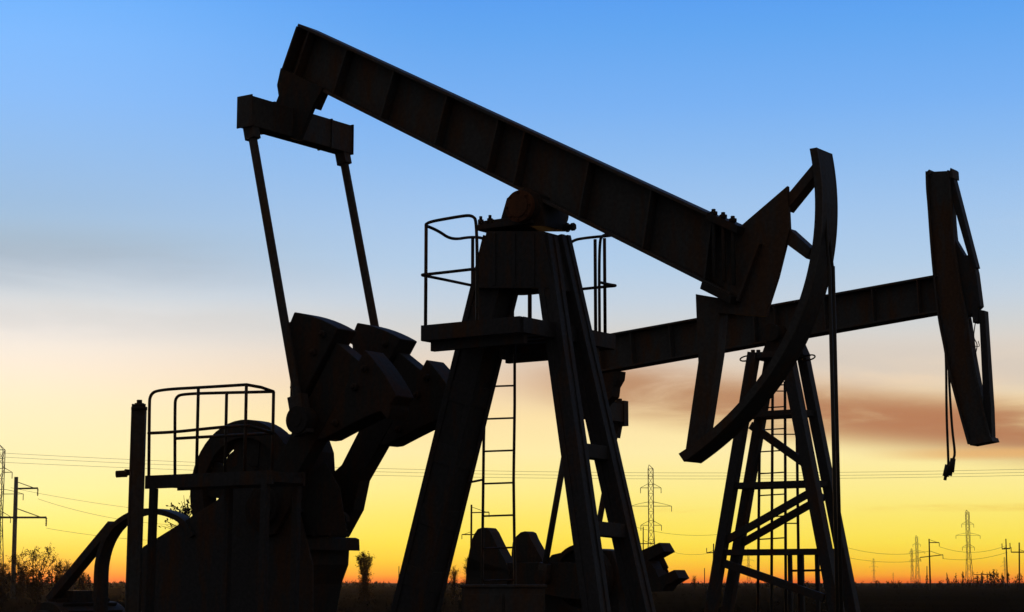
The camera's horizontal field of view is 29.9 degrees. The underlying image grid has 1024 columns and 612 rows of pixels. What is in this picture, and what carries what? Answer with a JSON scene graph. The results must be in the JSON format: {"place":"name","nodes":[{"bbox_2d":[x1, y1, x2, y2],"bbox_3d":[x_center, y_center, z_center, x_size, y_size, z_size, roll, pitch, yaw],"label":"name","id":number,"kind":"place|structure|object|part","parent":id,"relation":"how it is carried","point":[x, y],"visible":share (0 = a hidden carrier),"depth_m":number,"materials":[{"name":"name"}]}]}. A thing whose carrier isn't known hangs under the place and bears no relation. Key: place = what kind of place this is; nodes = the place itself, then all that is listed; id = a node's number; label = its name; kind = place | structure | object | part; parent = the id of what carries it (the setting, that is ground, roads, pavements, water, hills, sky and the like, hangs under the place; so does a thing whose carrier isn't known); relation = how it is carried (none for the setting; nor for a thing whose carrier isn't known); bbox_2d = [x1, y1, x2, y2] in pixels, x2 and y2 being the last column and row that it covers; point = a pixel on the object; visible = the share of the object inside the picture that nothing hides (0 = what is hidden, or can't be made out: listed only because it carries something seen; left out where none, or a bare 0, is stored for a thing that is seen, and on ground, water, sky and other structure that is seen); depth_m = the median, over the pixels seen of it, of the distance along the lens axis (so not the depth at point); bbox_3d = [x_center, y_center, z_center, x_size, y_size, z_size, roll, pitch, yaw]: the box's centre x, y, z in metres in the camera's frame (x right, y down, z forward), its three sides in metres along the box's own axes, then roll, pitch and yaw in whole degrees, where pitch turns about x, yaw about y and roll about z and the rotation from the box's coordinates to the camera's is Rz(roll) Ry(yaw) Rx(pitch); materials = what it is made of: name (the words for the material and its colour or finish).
{"place":"outdoors","nodes":[
{"label":"outdoors","id":0,"kind":"place"},
{"bbox_2d":[0,583,1023,611],"bbox_3d":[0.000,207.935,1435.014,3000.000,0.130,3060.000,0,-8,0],"label":"ground","id":1,"kind":"structure","parent":0,"point":[909,599],"depth_m":179.63,"materials":[{"name":"black plant"}]},
{"bbox_2d":[0,560,20,602],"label":"shrub","id":2,"kind":"object","parent":1,"relation":"on","point":[3,573],"visible":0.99,"depth_m":148.39,"materials":[{"name":"green plant"}]},
{"bbox_2d":[0,445,23,568],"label":"power pylon","id":3,"kind":"object","parent":1,"relation":"on","point":[2,482],"visible":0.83,"depth_m":328.56,"materials":[{"name":"grey metal"}]},
{"bbox_2d":[6,563,31,600],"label":"shrub","id":4,"kind":"object","parent":1,"relation":"on","point":[20,581],"visible":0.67,"depth_m":168.19,"materials":[{"name":"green plant"}]},
{"bbox_2d":[0,477,46,597],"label":"utility pole","id":5,"kind":"object","parent":1,"relation":"on","point":[14,530],"visible":1,"depth_m":198.79,"materials":[{"name":"concrete"}]},
{"bbox_2d":[6,543,60,602],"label":"shrub","id":6,"kind":"object","parent":1,"relation":"on","point":[32,589],"visible":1,"depth_m":148.44,"materials":[{"name":"brown plant"}]},
{"bbox_2d":[51,558,66,588],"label":"shrub","id":7,"kind":"object","parent":1,"relation":"on","point":[59,572],"visible":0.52,"depth_m":178.24,"materials":[{"name":"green plant"}]},
{"bbox_2d":[63,559,73,589],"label":"shrub","id":8,"kind":"object","parent":1,"relation":"on","point":[67,566],"visible":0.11,"depth_m":188.24,"materials":[{"name":"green plant"}]},
{"bbox_2d":[75,572,88,589],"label":"shrub","id":9,"kind":"object","parent":1,"relation":"on","point":[82,580],"visible":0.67,"depth_m":187.94,"materials":[{"name":"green plant"}]},
{"bbox_2d":[115,400,146,611],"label":"steel post","id":10,"kind":"object","parent":1,"relation":"on","point":[135,472],"visible":1,"depth_m":20.19,"materials":[{"name":"black metal"}]},
{"bbox_2d":[159,496,191,528],"bbox_3d":[-9.947,8.060,59.427,2.227,4.361,1.917,0,-8,0],"label":"shrub","id":11,"kind":"object","parent":1,"relation":"on","point":[186,510],"visible":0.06,"depth_m":59.44,"materials":[{"name":"green plant"}]},
{"bbox_2d":[145,383,305,611],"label":"service platform","id":12,"kind":"structure","parent":1,"relation":"on","point":[229,482],"depth_m":20.08,"materials":[{"name":"paint"}]},
{"bbox_2d":[355,551,375,600],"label":"shrub","id":13,"kind":"object","parent":1,"relation":"on","point":[364,566],"visible":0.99,"depth_m":168.13,"materials":[{"name":"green plant"}]},
{"bbox_2d":[31,24,842,611],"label":"pump jack","id":14,"kind":"object","parent":1,"relation":"on","point":[379,390],"visible":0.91,"depth_m":20.38,"materials":[{"name":"paint"}]},
{"bbox_2d":[447,567,458,597],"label":"shrub","id":15,"kind":"object","parent":1,"relation":"on","point":[453,588],"visible":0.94,"depth_m":197.91,"materials":[{"name":"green plant"}]},
{"bbox_2d":[460,557,467,584],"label":"shrub","id":16,"kind":"object","parent":1,"relation":"on","point":[465,568],"visible":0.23,"depth_m":257.46,"materials":[{"name":"green plant"}]},
{"bbox_2d":[461,505,489,544],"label":"utility pole","id":17,"kind":"object","parent":1,"relation":"on","point":[470,532],"visible":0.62,"depth_m":248.42,"materials":[{"name":"brown wood"}]},
{"bbox_2d":[460,585,546,611],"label":"metal cabinet","id":18,"kind":"object","parent":1,"relation":"on","point":[503,598],"visible":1,"depth_m":18.66,"materials":[{"name":"black metal"}]},
{"bbox_3d":[-0.286,3.490,18.569,0.375,1.394,0.043,0,-8,0],"label":"door","id":19,"kind":"part","parent":18,"relation":"part of","materials":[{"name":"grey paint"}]},
{"bbox_3d":[0.120,3.490,18.569,0.375,1.394,0.043,0,-8,0],"label":"door","id":20,"kind":"part","parent":18,"relation":"part of","materials":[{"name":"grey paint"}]},
{"bbox_2d":[0,569,1023,591],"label":"scrub","id":21,"kind":"object","parent":1,"relation":"on","point":[992,583],"visible":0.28,"depth_m":541.65,"materials":[{"name":"black plant"}]},
{"bbox_2d":[641,527,653,549],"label":"utility pole","id":22,"kind":"object","parent":1,"relation":"on","point":[643,543],"visible":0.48,"depth_m":416.83,"materials":[{"name":"brown wood"}]},
{"bbox_2d":[632,465,671,546],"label":"power pylon","id":23,"kind":"object","parent":1,"relation":"on","point":[648,521],"visible":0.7,"depth_m":497.35,"materials":[{"name":"grey metal"}]},
{"bbox_2d":[8,457,1023,475],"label":"power line","id":24,"kind":"object","parent":23,"relation":"attached to","point":[518,474],"visible":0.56,"depth_m":299.33,"materials":[{"name":"black metal"}]},
{"bbox_2d":[692,576,696,589],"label":"shrub","id":25,"kind":"object","parent":1,"relation":"on","point":[694,584],"visible":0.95,"depth_m":395.85,"materials":[{"name":"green plant"}]},
{"bbox_2d":[465,168,998,611],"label":"pump jack","id":26,"kind":"object","parent":1,"relation":"on","point":[948,293],"visible":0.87,"depth_m":31.40,"materials":[{"name":"paint"}]},
{"bbox_2d":[910,548,914,583],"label":"power pylon","id":27,"kind":"object","parent":1,"relation":"on","point":[912,566],"visible":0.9,"depth_m":1436.57,"materials":[{"name":"grey metal"}]},
{"bbox_2d":[910,538,923,581],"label":"power pylon","id":28,"kind":"object","parent":1,"relation":"on","point":[916,550],"visible":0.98,"depth_m":1140.01,"materials":[{"name":"grey metal"}]},
{"bbox_2d":[920,539,942,589],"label":"utility pole","id":29,"kind":"object","parent":1,"relation":"on","point":[929,556],"visible":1,"depth_m":416.33,"materials":[{"name":"brown wood"}]},
{"bbox_2d":[956,511,979,584],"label":"power pylon","id":30,"kind":"object","parent":1,"relation":"on","point":[968,527],"visible":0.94,"depth_m":794.14,"materials":[{"name":"grey metal"}]},
{"bbox_2d":[1002,539,1010,589],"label":"utility pole","id":31,"kind":"object","parent":1,"relation":"on","point":[1006,548],"visible":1,"depth_m":416.26,"materials":[{"name":"brown wood"}]},
{"bbox_2d":[1011,543,1023,589],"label":"utility pole","id":32,"kind":"object","parent":1,"relation":"on","point":[1019,552],"visible":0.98,"depth_m":416.33,"materials":[{"name":"brown wood"}]},
{"bbox_2d":[0,0,1023,582],"label":"sky","id":33,"kind":"structure","parent":0,"point":[135,263],"materials":[{"name":"blue"}]},
{"bbox_2d":[8,453,1018,472],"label":"power line","id":34,"kind":"object","parent":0,"point":[528,471],"visible":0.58,"depth_m":299.40,"materials":[{"name":"black metal"}]},
{"bbox_2d":[4,462,1023,478],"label":"power line","id":35,"kind":"object","parent":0,"point":[505,477],"visible":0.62,"depth_m":300.26,"materials":[{"name":"black metal"}]}
]}

